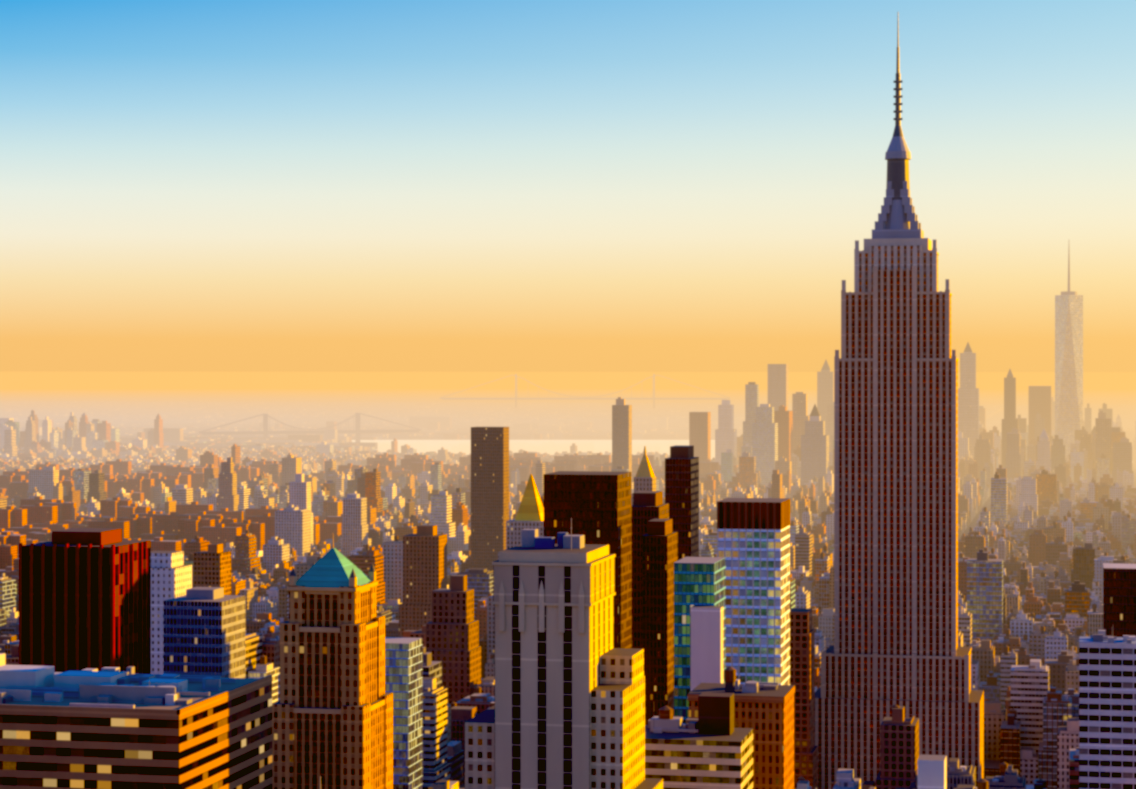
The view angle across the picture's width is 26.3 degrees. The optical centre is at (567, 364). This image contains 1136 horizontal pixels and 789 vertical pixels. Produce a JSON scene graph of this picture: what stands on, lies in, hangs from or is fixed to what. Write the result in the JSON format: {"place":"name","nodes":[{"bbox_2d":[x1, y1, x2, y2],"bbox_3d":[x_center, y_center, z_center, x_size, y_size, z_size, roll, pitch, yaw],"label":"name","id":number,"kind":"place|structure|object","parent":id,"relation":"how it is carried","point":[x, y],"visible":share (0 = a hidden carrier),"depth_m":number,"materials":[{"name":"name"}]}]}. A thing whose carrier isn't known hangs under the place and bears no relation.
{"place":"outdoors","nodes":[
{"label":"outdoors","id":0,"kind":"place"},
{"bbox_2d":[0,372,1135,539],"bbox_3d":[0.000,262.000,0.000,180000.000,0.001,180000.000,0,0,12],"label":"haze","id":1,"kind":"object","parent":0,"point":[1111,388],"depth_m":29612.91,"materials":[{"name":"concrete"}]},
{"bbox_2d":[19,528,150,673],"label":"building","id":2,"kind":"structure","parent":1,"relation":"on","point":[84,598],"depth_m":913.30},
{"bbox_2d":[0,653,271,788],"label":"office slab","id":3,"kind":"object","parent":1,"relation":"on","point":[106,728],"visible":1,"depth_m":607.86,"materials":[{"name":"beige concrete"}]},
{"bbox_2d":[199,413,420,441],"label":"suspension bridge","id":4,"kind":"structure","parent":1,"relation":"on","point":[357,431],"depth_m":8028.08,"materials":[{"name":"metal"}]},
{"bbox_2d":[272,538,392,788],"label":"skyscraper","id":5,"kind":"structure","parent":1,"relation":"on","point":[332,717],"depth_m":786.48,"materials":[{"name":"brown stone"}]},
{"bbox_2d":[27,397,1002,788],"bbox_3d":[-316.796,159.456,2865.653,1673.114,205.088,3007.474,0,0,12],"label":"buildings","id":6,"kind":"structure","parent":1,"relation":"on","point":[437,607],"depth_m":1931.13,"materials":[{"name":"brown concrete"}]},
{"bbox_2d":[5,624,1078,788],"bbox_3d":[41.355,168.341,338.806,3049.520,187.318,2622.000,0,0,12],"label":"buildings","id":7,"kind":"structure","parent":1,"relation":"on","point":[1031,735],"depth_m":1394.42,"materials":[{"name":"beige concrete"}]},
{"bbox_2d":[465,518,662,788],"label":"tower","id":8,"kind":"structure","parent":1,"relation":"on","point":[567,711],"depth_m":674.05,"materials":[{"name":"white stone"}]},
{"bbox_2d":[0,451,1135,708],"bbox_3d":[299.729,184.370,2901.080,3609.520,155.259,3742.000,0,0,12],"label":"city buildings","id":9,"kind":"structure","parent":1,"relation":"on","point":[1048,539],"depth_m":3162.36,"materials":[{"name":"beige concrete"}]},
{"bbox_2d":[0,397,1135,498],"bbox_3d":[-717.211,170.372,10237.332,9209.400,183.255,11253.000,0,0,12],"label":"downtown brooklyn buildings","id":10,"kind":"structure","parent":1,"relation":"on","point":[121,439],"depth_m":6757.76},
{"bbox_2d":[440,374,729,407],"bbox_3d":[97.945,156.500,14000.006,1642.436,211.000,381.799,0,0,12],"label":"bridge narrows","id":11,"kind":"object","parent":1,"relation":"on","point":[586,398],"visible":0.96,"depth_m":13984.00,"materials":[{"name":"grey metal"}]},
{"bbox_2d":[151,445,1135,788],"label":"office buildings","id":12,"kind":"structure","parent":1,"relation":"on","point":[711,635],"depth_m":985.89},
{"bbox_2d":[689,249,1082,484],"bbox_3d":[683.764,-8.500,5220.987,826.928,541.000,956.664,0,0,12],"label":"distant skyscrapers","id":13,"kind":"structure","parent":1,"relation":"on","point":[810,437],"depth_m":5288.46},
{"bbox_2d":[815,21,983,788],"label":"skyscraper","id":14,"kind":"structure","parent":1,"relation":"on","point":[896,503],"depth_m":1279.23,"materials":[{"name":"stone"}]},
{"bbox_2d":[0,0,1135,371],"label":"sky","id":15,"kind":"structure","parent":0,"point":[186,185],"materials":[{"name":"blue"}]},
{"bbox_2d":[352,440,1132,461],"bbox_3d":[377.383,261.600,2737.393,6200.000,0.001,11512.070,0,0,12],"label":"bay water","id":16,"kind":"structure","parent":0,"point":[552,447],"depth_m":7896.81,"materials":[{"name":"beige liquid"}]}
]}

